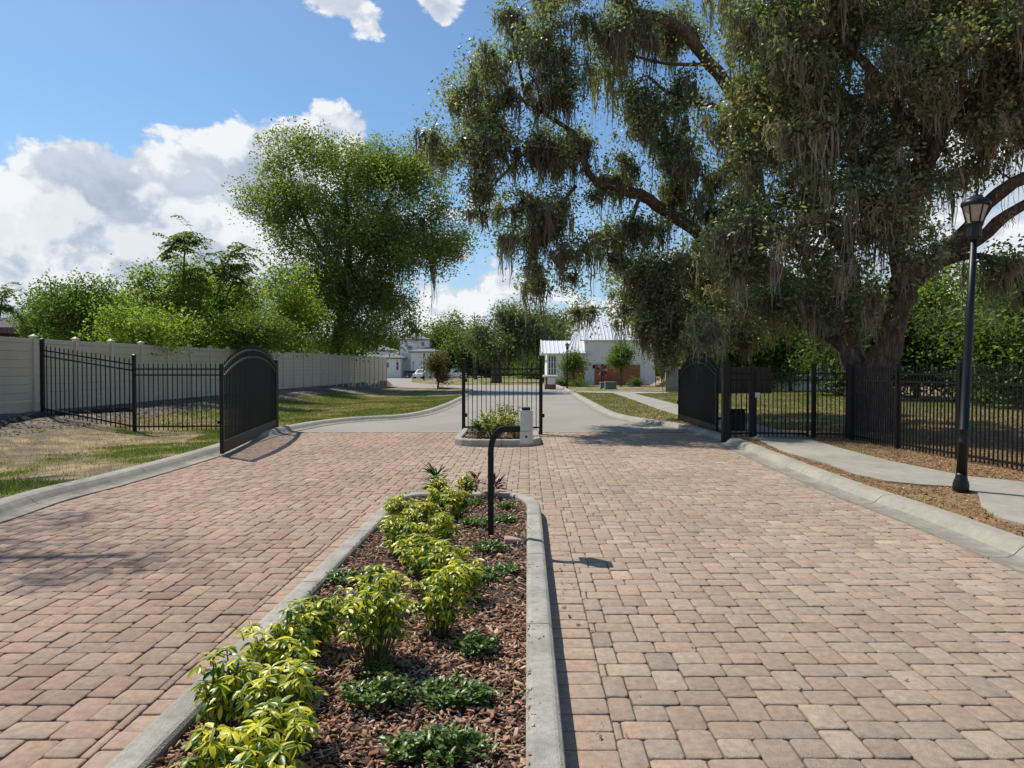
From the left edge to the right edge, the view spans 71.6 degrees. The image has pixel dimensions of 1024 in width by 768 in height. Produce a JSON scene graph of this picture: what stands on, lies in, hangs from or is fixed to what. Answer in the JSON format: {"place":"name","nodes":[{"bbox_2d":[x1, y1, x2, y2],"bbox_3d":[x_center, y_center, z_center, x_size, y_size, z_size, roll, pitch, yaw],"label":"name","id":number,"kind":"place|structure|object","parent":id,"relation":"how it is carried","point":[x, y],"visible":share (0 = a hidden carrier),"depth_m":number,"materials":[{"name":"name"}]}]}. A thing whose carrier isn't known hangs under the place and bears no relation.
{"place":"outdoors","nodes":[
{"label":"outdoors","id":0,"kind":"place"},
{"bbox_2d":[0,420,284,497],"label":"grass","id":1,"kind":"structure","parent":0,"point":[177,449],"depth_m":13.35,"materials":[{"name":"plant"}]},
{"bbox_2d":[126,282,230,325],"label":"chinaberry sapling","id":2,"kind":"object","parent":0,"point":[145,293],"visible":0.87,"depth_m":30.66,"materials":[{"name":"green plant"}]},
{"bbox_2d":[386,378,560,389],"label":"road","id":3,"kind":"structure","parent":0,"point":[402,382],"depth_m":68.57,"materials":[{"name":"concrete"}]},
{"bbox_2d":[297,390,679,431],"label":"road","id":4,"kind":"structure","parent":0,"point":[563,411],"depth_m":22.48,"materials":[{"name":"concrete"}]},
{"bbox_2d":[0,375,1023,535],"bbox_3d":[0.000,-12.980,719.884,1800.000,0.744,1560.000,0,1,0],"label":"ground","id":5,"kind":"structure","parent":0,"point":[381,389],"depth_m":16.52,"materials":[{"name":"plant"}]},
{"bbox_2d":[0,281,25,325],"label":"chinaberry sapling","id":6,"kind":"object","parent":5,"relation":"on","point":[8,308],"visible":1,"depth_m":28.11,"materials":[{"name":"green plant"}]},
{"bbox_2d":[6,287,63,343],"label":"young tree","id":7,"kind":"object","parent":5,"relation":"on","point":[25,330],"visible":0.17,"depth_m":39.26,"materials":[{"name":"green plant"}]},
{"bbox_2d":[0,407,131,427],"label":"silt barrier","id":8,"kind":"object","parent":5,"relation":"on","point":[11,420],"visible":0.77,"depth_m":18.87,"materials":[{"name":"black fabric"}]},
{"bbox_2d":[0,317,131,393],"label":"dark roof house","id":9,"kind":"structure","parent":5,"relation":"on","point":[6,330],"depth_m":41.95,"materials":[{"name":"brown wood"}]},
{"bbox_2d":[6,267,154,397],"bbox_3d":[-18.394,-1.908,29.674,5.010,6.107,5.602,0,1,0],"label":"young tree","id":10,"kind":"object","parent":5,"relation":"on","point":[70,300],"visible":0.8,"depth_m":29.15,"materials":[{"name":"green plant"}]},
{"bbox_2d":[0,395,218,436],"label":"dirt clods","id":11,"kind":"object","parent":5,"relation":"on","point":[89,424],"visible":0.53,"depth_m":20.18,"materials":[{"name":"brown soil"}]},
{"bbox_2d":[39,338,234,431],"bbox_3d":[-9.441,0.064,18.246,6.488,2.550,0.795,0,1,8],"label":"picket fence","id":12,"kind":"object","parent":5,"relation":"on","point":[42,350],"visible":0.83,"depth_m":18.06,"materials":[{"name":"metal"}]},
{"bbox_2d":[217,345,278,453],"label":"gate","id":13,"kind":"structure","parent":12,"relation":"attached to","point":[251,392],"depth_m":15.29,"materials":[{"name":"metal"}]},
{"bbox_2d":[91,274,204,355],"bbox_3d":[-19.013,-2.220,36.306,5.478,6.448,5.636,1,1,30],"label":"young tree","id":14,"kind":"object","parent":5,"relation":"on","point":[123,293],"visible":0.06,"depth_m":35.00,"materials":[{"name":"green plant"}]},
{"bbox_2d":[71,295,228,392],"bbox_3d":[-13.791,-1.135,27.165,5.275,4.631,4.526,0,1,0],"label":"young tree","id":15,"kind":"object","parent":5,"relation":"on","point":[148,334],"visible":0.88,"depth_m":26.42,"materials":[{"name":"green plant"}]},
{"bbox_2d":[110,242,230,367],"bbox_3d":[-15.569,-2.710,32.841,4.964,7.493,4.927,0,1,0],"label":"young tree","id":16,"kind":"object","parent":5,"relation":"on","point":[173,277],"visible":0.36,"depth_m":32.18,"materials":[{"name":"green plant"}]},
{"bbox_2d":[152,214,215,301],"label":"chinaberry sapling","id":17,"kind":"object","parent":5,"relation":"on","point":[178,240],"visible":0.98,"depth_m":30.69,"materials":[{"name":"green plant"}]},
{"bbox_2d":[0,334,386,413],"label":"vinyl fence","id":18,"kind":"object","parent":5,"relation":"on","point":[335,368],"visible":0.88,"depth_m":24.41,"materials":[{"name":"plastic"}]},
{"bbox_2d":[198,241,266,309],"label":"chinaberry sapling","id":19,"kind":"object","parent":5,"relation":"on","point":[233,269],"visible":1,"depth_m":30.60,"materials":[{"name":"green plant"}]},
{"bbox_2d":[195,259,279,346],"bbox_3d":[-15.174,-2.749,37.553,5.420,7.429,5.754,0,1,-21],"label":"young tree","id":20,"kind":"object","parent":5,"relation":"on","point":[240,307],"visible":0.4,"depth_m":37.34,"materials":[{"name":"green plant"}]},
{"bbox_2d":[0,387,476,523],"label":"kerb","id":21,"kind":"structure","parent":5,"relation":"on","point":[18,505],"depth_m":10.67,"materials":[{"name":"concrete"}]},
{"bbox_2d":[193,299,315,358],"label":"young tree","id":22,"kind":"object","parent":5,"relation":"on","point":[250,331],"visible":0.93,"depth_m":33.29,"materials":[{"name":"green plant"}]},
{"bbox_2d":[108,392,461,429],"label":"grass","id":23,"kind":"structure","parent":5,"relation":"on","point":[365,401],"depth_m":28.72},
{"bbox_2d":[250,251,337,360],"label":"young tree","id":24,"kind":"object","parent":5,"relation":"on","point":[292,304],"visible":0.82,"depth_m":42.64,"materials":[{"name":"green plant"}]},
{"bbox_2d":[218,115,485,380],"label":"laurel oak","id":25,"kind":"object","parent":5,"relation":"on","point":[385,235],"visible":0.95,"depth_m":53.79,"materials":[{"name":"green plant"}]},
{"bbox_2d":[144,332,663,375],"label":"wood","id":26,"kind":"object","parent":5,"relation":"on","point":[356,354],"visible":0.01,"depth_m":188.26,"materials":[{"name":"green plant"}]},
{"bbox_2d":[367,334,443,377],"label":"distant house","id":27,"kind":"structure","parent":5,"relation":"on","point":[403,363],"depth_m":148.03,"materials":[{"name":"white paint"}]},
{"bbox_2d":[418,345,455,388],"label":"magnolia","id":28,"kind":"object","parent":5,"relation":"on","point":[434,363],"visible":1,"depth_m":60.88,"materials":[{"name":"green plant"}]},
{"bbox_2d":[423,306,469,376],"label":"tree","id":29,"kind":"object","parent":5,"relation":"on","point":[439,334],"visible":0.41,"depth_m":157.51,"materials":[{"name":"green plant"}]},
{"bbox_2d":[435,320,484,377],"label":"tree","id":30,"kind":"object","parent":5,"relation":"on","point":[457,351],"visible":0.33,"depth_m":150.40,"materials":[{"name":"green plant"}]},
{"bbox_2d":[448,341,516,377],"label":"tree","id":31,"kind":"object","parent":5,"relation":"on","point":[478,366],"visible":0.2,"depth_m":149.02,"materials":[{"name":"green plant"}]},
{"bbox_2d":[0,436,1020,767],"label":"paver bedding","id":32,"kind":"object","parent":5,"relation":"on","point":[610,636],"visible":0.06,"depth_m":3.89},
{"bbox_2d":[104,492,565,767],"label":"kerb","id":33,"kind":"structure","parent":32,"relation":"on","point":[175,719],"depth_m":3.50,"materials":[{"name":"concrete"}]},
{"bbox_2d":[147,496,526,767],"bbox_3d":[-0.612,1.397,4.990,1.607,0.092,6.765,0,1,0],"label":"mulch","id":34,"kind":"object","parent":33,"relation":"in","point":[348,649],"visible":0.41,"depth_m":3.50,"materials":[{"name":"wood"}]},
{"bbox_2d":[187,645,263,734],"bbox_3d":[-1.180,1.273,2.918,0.317,0.382,0.327,0,1,0],"label":"umbrella plant","id":35,"kind":"object","parent":34,"relation":"on","point":[218,701],"visible":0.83,"depth_m":2.86,"materials":[{"name":"green plant"}]},
{"bbox_2d":[169,711,319,767],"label":"umbrella plant","id":36,"kind":"object","parent":34,"relation":"on","point":[218,751],"visible":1,"depth_m":2.39,"materials":[{"name":"green plant"}]},
{"bbox_2d":[230,695,317,767],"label":"umbrella plant","id":37,"kind":"object","parent":34,"relation":"on","point":[277,722],"visible":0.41,"depth_m":2.55,"materials":[{"name":"green plant"}]},
{"bbox_2d":[232,603,320,686],"bbox_3d":[-1.074,1.258,3.307,0.418,0.399,0.401,-1,1,-26],"label":"umbrella plant","id":38,"kind":"object","parent":34,"relation":"on","point":[285,642],"visible":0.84,"depth_m":3.28,"materials":[{"name":"green plant"}]},
{"bbox_2d":[232,658,328,726],"bbox_3d":[-0.925,1.288,2.840,0.372,0.355,0.294,-1,1,-30],"label":"umbrella plant","id":39,"kind":"object","parent":34,"relation":"on","point":[260,690],"visible":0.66,"depth_m":2.78,"materials":[{"name":"green plant"}]},
{"bbox_2d":[280,595,347,656],"bbox_3d":[-1.046,1.284,3.772,0.341,0.328,0.348,0,1,18],"label":"umbrella plant","id":40,"kind":"object","parent":34,"relation":"on","point":[323,627],"visible":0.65,"depth_m":3.73,"materials":[{"name":"green plant"}]},
{"bbox_2d":[325,567,366,584],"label":"ground cover plant","id":41,"kind":"object","parent":34,"relation":"on","point":[346,574],"visible":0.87,"depth_m":5.03,"materials":[{"name":"green plant"}]},
{"bbox_2d":[328,572,418,664],"bbox_3d":[-0.711,1.205,3.605,0.451,0.493,0.443,1,1,41],"label":"umbrella plant","id":42,"kind":"object","parent":34,"relation":"on","point":[376,621],"visible":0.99,"depth_m":3.56,"materials":[{"name":"green plant"}]},
{"bbox_2d":[337,671,418,711],"bbox_3d":[-0.600,1.370,3.191,0.365,0.157,0.307,0,1,0],"label":"ground cover plant","id":43,"kind":"object","parent":34,"relation":"on","point":[381,693],"visible":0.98,"depth_m":3.16,"materials":[{"name":"green plant"}]},
{"bbox_2d":[358,657,398,681],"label":"ground cover plant","id":44,"kind":"object","parent":34,"relation":"on","point":[373,669],"visible":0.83,"depth_m":3.46,"materials":[{"name":"green plant"}]},
{"bbox_2d":[355,564,408,599],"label":"umbrella plant","id":45,"kind":"object","parent":34,"relation":"on","point":[378,568],"visible":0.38,"depth_m":4.43,"materials":[{"name":"green plant"}]},
{"bbox_2d":[376,514,420,559],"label":"umbrella plant","id":46,"kind":"object","parent":34,"relation":"on","point":[395,529],"visible":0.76,"depth_m":5.59,"materials":[{"name":"green plant"}]},
{"bbox_2d":[381,491,419,521],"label":"umbrella plant","id":47,"kind":"object","parent":34,"relation":"on","point":[398,508],"visible":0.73,"depth_m":6.78,"materials":[{"name":"green plant"}]},
{"bbox_2d":[377,730,440,765],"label":"ground cover plant","id":48,"kind":"object","parent":34,"relation":"on","point":[396,746],"visible":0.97,"depth_m":2.71,"materials":[{"name":"green plant"}]},
{"bbox_2d":[399,502,442,538],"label":"umbrella plant","id":49,"kind":"object","parent":34,"relation":"on","point":[425,512],"visible":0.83,"depth_m":6.33,"materials":[{"name":"green plant"}]},
{"bbox_2d":[391,532,452,569],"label":"umbrella plant","id":50,"kind":"object","parent":34,"relation":"on","point":[401,544],"visible":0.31,"depth_m":5.30,"materials":[{"name":"green plant"}]},
{"bbox_2d":[393,537,472,584],"bbox_3d":[-0.557,1.254,4.992,0.555,0.342,0.506,1,1,28],"label":"umbrella plant","id":51,"kind":"object","parent":34,"relation":"on","point":[432,560],"visible":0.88,"depth_m":4.92,"materials":[{"name":"green plant"}]},
{"bbox_2d":[418,460,452,491],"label":"spiky plant","id":52,"kind":"object","parent":34,"relation":"on","point":[432,471],"visible":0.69,"depth_m":8.75,"materials":[{"name":"green plant"}]},
{"bbox_2d":[424,485,453,512],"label":"umbrella plant","id":53,"kind":"object","parent":34,"relation":"on","point":[434,496],"visible":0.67,"depth_m":7.28,"materials":[{"name":"green plant"}]},
{"bbox_2d":[428,476,449,494],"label":"umbrella plant","id":54,"kind":"object","parent":34,"relation":"on","point":[438,485],"visible":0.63,"depth_m":8.13,"materials":[{"name":"green plant"}]},
{"bbox_2d":[401,564,478,638],"bbox_3d":[-0.406,1.231,4.033,0.373,0.424,0.428,-1,1,-40],"label":"umbrella plant","id":55,"kind":"object","parent":34,"relation":"on","point":[436,601],"visible":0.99,"depth_m":3.97,"materials":[{"name":"green plant"}]},
{"bbox_2d":[418,511,461,546],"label":"umbrella plant","id":56,"kind":"object","parent":34,"relation":"on","point":[442,528],"visible":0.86,"depth_m":5.84,"materials":[{"name":"green plant"}]},
{"bbox_2d":[410,672,478,711],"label":"ground cover plant","id":57,"kind":"object","parent":34,"relation":"on","point":[447,688],"visible":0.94,"depth_m":3.20,"materials":[{"name":"green plant"}]},
{"bbox_2d":[400,720,497,767],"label":"ground cover plant","id":58,"kind":"object","parent":34,"relation":"on","point":[447,740],"visible":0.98,"depth_m":2.73,"materials":[{"name":"green plant"}]},
{"bbox_2d":[443,489,471,521],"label":"umbrella plant","id":59,"kind":"object","parent":34,"relation":"on","point":[456,506],"visible":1,"depth_m":7.08,"materials":[{"name":"green plant"}]},
{"bbox_2d":[438,557,486,601],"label":"umbrella plant","id":60,"kind":"object","parent":34,"relation":"on","point":[474,571],"visible":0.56,"depth_m":4.59,"materials":[{"name":"green plant"}]},
{"bbox_2d":[452,471,478,498],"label":"umbrella plant","id":61,"kind":"object","parent":34,"relation":"on","point":[465,484],"visible":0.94,"depth_m":8.21,"materials":[{"name":"green plant"}]},
{"bbox_2d":[449,628,502,657],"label":"ground cover plant","id":62,"kind":"object","parent":34,"relation":"on","point":[476,642],"visible":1,"depth_m":3.73,"materials":[{"name":"green plant"}]},
{"bbox_2d":[457,516,497,526],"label":"ground cover plant","id":63,"kind":"object","parent":34,"relation":"on","point":[483,521],"visible":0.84,"depth_m":6.81,"materials":[{"name":"green plant"}]},
{"bbox_2d":[454,678,503,706],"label":"ground cover plant","id":64,"kind":"object","parent":34,"relation":"on","point":[480,695],"visible":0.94,"depth_m":3.17,"materials":[{"name":"green plant"}]},
{"bbox_2d":[473,565,507,582],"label":"ground cover plant","id":65,"kind":"object","parent":34,"relation":"on","point":[488,573],"visible":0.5,"depth_m":5.07,"materials":[{"name":"green plant"}]},
{"bbox_2d":[470,538,511,553],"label":"ground cover plant","id":66,"kind":"object","parent":34,"relation":"on","point":[483,545],"visible":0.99,"depth_m":5.85,"materials":[{"name":"green plant"}]},
{"bbox_2d":[493,561,521,575],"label":"ground cover plant","id":67,"kind":"object","parent":34,"relation":"on","point":[503,566],"visible":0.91,"depth_m":5.24,"materials":[{"name":"green plant"}]},
{"bbox_2d":[488,407,532,537],"bbox_3d":[-0.015,0.811,6.392,0.402,1.206,0.204,0,1,0],"label":"keypad pedestal","id":68,"kind":"object","parent":34,"relation":"on","point":[525,428],"visible":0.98,"depth_m":6.36,"materials":[{"name":"metal"}]},
{"bbox_2d":[455,425,540,446],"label":"kerb","id":69,"kind":"structure","parent":32,"relation":"on","point":[460,440],"depth_m":14.81,"materials":[{"name":"concrete"}]},
{"bbox_2d":[463,429,519,438],"bbox_3d":[-0.310,1.181,16.692,1.600,0.001,3.610,0,1,0],"label":"mulch bed","id":70,"kind":"object","parent":69,"relation":"in","point":[488,435],"visible":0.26,"depth_m":16.14,"materials":[{"name":"wood"}]},
{"bbox_2d":[473,411,511,436],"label":"umbrella plant","id":71,"kind":"object","parent":70,"relation":"on","point":[490,425],"visible":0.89,"depth_m":15.60,"materials":[{"name":"green plant"}]},
{"bbox_2d":[489,403,521,427],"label":"umbrella plant","id":72,"kind":"object","parent":70,"relation":"on","point":[504,410],"visible":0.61,"depth_m":17.60,"materials":[{"name":"green plant"}]},
{"bbox_2d":[462,358,544,433],"bbox_3d":[-0.228,0.348,17.744,2.086,2.000,0.106,0,1,5],"label":"median fence","id":73,"kind":"object","parent":69,"relation":"on","point":[541,381],"visible":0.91,"depth_m":17.73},
{"bbox_2d":[0,432,1023,767],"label":"paver drive","id":74,"kind":"structure","parent":32,"relation":"on","point":[298,508],"depth_m":4.93,"materials":[{"name":"brick"}]},
{"bbox_2d":[68,432,1017,767],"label":"leaf litter","id":75,"kind":"object","parent":74,"relation":"on","point":[694,554],"visible":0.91,"depth_m":5.48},
{"bbox_2d":[452,293,573,382],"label":"mossy oak","id":76,"kind":"object","parent":5,"relation":"on","point":[506,339],"visible":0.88,"depth_m":90.47,"materials":[{"name":"green plant"}]},
{"bbox_2d":[506,350,544,378],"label":"tree","id":77,"kind":"object","parent":5,"relation":"on","point":[529,371],"visible":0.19,"depth_m":127.33,"materials":[{"name":"green plant"}]},
{"bbox_2d":[556,346,594,384],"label":"crape myrtle","id":78,"kind":"object","parent":5,"relation":"on","point":[575,362],"visible":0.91,"depth_m":71.60,"materials":[{"name":"green plant"}]},
{"bbox_2d":[602,339,637,385],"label":"crape myrtle","id":79,"kind":"object","parent":5,"relation":"on","point":[617,360],"visible":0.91,"depth_m":69.65,"materials":[{"name":"green plant"}]},
{"bbox_2d":[403,0,864,396],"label":"live oak","id":80,"kind":"object","parent":5,"relation":"on","point":[654,306],"visible":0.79,"depth_m":20.78,"materials":[{"name":"green plant"}]},
{"bbox_2d":[665,367,680,391],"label":"wood fence","id":81,"kind":"object","parent":5,"relation":"on","point":[671,384],"visible":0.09,"depth_m":48.73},
{"bbox_2d":[677,352,718,431],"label":"gate","id":82,"kind":"structure","parent":5,"relation":"on","point":[698,400],"depth_m":18.75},
{"bbox_2d":[717,366,771,392],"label":"wood fence","id":83,"kind":"object","parent":5,"relation":"on","point":[744,382],"visible":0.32,"depth_m":45.51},
{"bbox_2d":[715,308,782,366],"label":"background tree","id":84,"kind":"object","parent":5,"relation":"on","point":[735,361],"visible":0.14,"depth_m":51.02,"materials":[{"name":"green plant"}]},
{"bbox_2d":[752,317,819,390],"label":"background tree","id":85,"kind":"object","parent":5,"relation":"on","point":[780,361],"visible":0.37,"depth_m":51.45,"materials":[{"name":"green plant"}]},
{"bbox_2d":[556,385,1023,573],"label":"kerb","id":86,"kind":"structure","parent":5,"relation":"on","point":[999,546],"depth_m":8.33,"materials":[{"name":"concrete"}]},
{"bbox_2d":[772,370,833,390],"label":"white fence","id":87,"kind":"object","parent":5,"relation":"on","point":[796,387],"visible":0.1,"depth_m":54.15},
{"bbox_2d":[783,274,880,395],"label":"background tree","id":88,"kind":"object","parent":5,"relation":"on","point":[825,364],"visible":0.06,"depth_m":41.39,"materials":[{"name":"green plant"}]},
{"bbox_2d":[672,0,1023,431],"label":"live oak","id":89,"kind":"object","parent":5,"relation":"on","point":[804,49],"visible":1,"depth_m":16.08,"materials":[{"name":"green plant"}]},
{"bbox_2d":[719,410,1023,456],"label":"leaf litter","id":90,"kind":"object","parent":5,"relation":"on","point":[921,429],"visible":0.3,"depth_m":17.76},
{"bbox_2d":[721,361,1023,469],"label":"picket fence","id":91,"kind":"object","parent":5,"relation":"on","point":[853,400],"visible":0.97,"depth_m":13.48,"materials":[{"name":"metal"}]},
{"bbox_2d":[754,366,808,436],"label":"pedestrian gate","id":92,"kind":"structure","parent":91,"relation":"attached to","point":[757,395],"depth_m":15.68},
{"bbox_2d":[731,434,1023,536],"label":"leaf litter","id":93,"kind":"object","parent":5,"relation":"on","point":[919,457],"visible":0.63,"depth_m":11.31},
{"bbox_2d":[739,431,1023,536],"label":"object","id":94,"kind":"structure","parent":5,"relation":"on","point":[902,451],"depth_m":12.20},
{"bbox_2d":[814,291,953,400],"bbox_3d":[18.618,-1.800,36.018,6.430,6.460,5.912,1,1,32],"label":"background tree","id":95,"kind":"object","parent":5,"relation":"on","point":[903,360],"visible":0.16,"depth_m":34.76,"materials":[{"name":"green plant"}]},
{"bbox_2d":[843,261,1007,397],"bbox_3d":[21.675,-3.301,37.770,8.700,8.562,7.114,0,1,0],"label":"background tree","id":96,"kind":"object","parent":5,"relation":"on","point":[929,297],"visible":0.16,"depth_m":36.64,"materials":[{"name":"green plant"}]},
{"bbox_2d":[899,302,1017,404],"bbox_3d":[21.153,-1.132,34.073,6.499,5.620,8.209,0,1,0],"label":"background tree","id":97,"kind":"object","parent":5,"relation":"on","point":[927,330],"visible":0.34,"depth_m":33.20,"materials":[{"name":"green plant"}]},
{"bbox_2d":[910,303,1023,408],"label":"background tree","id":98,"kind":"object","parent":5,"relation":"on","point":[1004,347],"visible":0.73,"depth_m":27.68,"materials":[{"name":"green plant"}]},
{"bbox_2d":[952,188,991,491],"bbox_3d":[5.602,-0.540,8.716,0.320,3.716,0.320,2,1,0],"label":"street lamp","id":99,"kind":"object","parent":5,"relation":"on","point":[975,207],"visible":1,"depth_m":8.68,"materials":[{"name":"metal"}]},
{"bbox_2d":[921,248,1022,393],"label":"background tree","id":100,"kind":"object","parent":5,"relation":"on","point":[977,281],"visible":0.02,"depth_m":43.60,"materials":[{"name":"green plant"}]},
{"bbox_2d":[952,281,1023,329],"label":"background tree","id":101,"kind":"object","parent":5,"relation":"on","point":[1002,306],"visible":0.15,"depth_m":40.18,"materials":[{"name":"green plant"}]},
{"bbox_2d":[0,0,1023,337],"label":"sky","id":102,"kind":"structure","parent":0,"point":[119,118],"materials":[{"name":"blue"}]},
{"bbox_2d":[539,313,654,384],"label":"white house","id":103,"kind":"structure","parent":0,"point":[596,346],"depth_m":77.39,"materials":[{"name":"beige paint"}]},
{"bbox_2d":[594,365,639,383],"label":"fence","id":104,"kind":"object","parent":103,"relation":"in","point":[596,366],"depth_m":77.29,"materials":[{"name":"brown wood"}]},
{"bbox_2d":[576,391,806,437],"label":"sidewalk","id":105,"kind":"structure","parent":0,"point":[669,407],"depth_m":29.68,"materials":[{"name":"concrete"}]},
{"bbox_2d":[713,409,745,430],"bbox_3d":[5.309,0.894,17.449,0.802,0.560,0.300,0,1,0],"label":"gate operator","id":106,"kind":"object","parent":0,"point":[738,419],"visible":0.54,"depth_m":17.32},
{"bbox_2d":[574,391,1021,428],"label":"grass","id":107,"kind":"structure","parent":0,"point":[627,401],"depth_m":27.23,"materials":[{"name":"plant"}]},
{"bbox_2d":[754,438,1023,525],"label":"sidewalk","id":108,"kind":"structure","parent":0,"point":[1004,499],"depth_m":10.07,"materials":[{"name":"concrete"}]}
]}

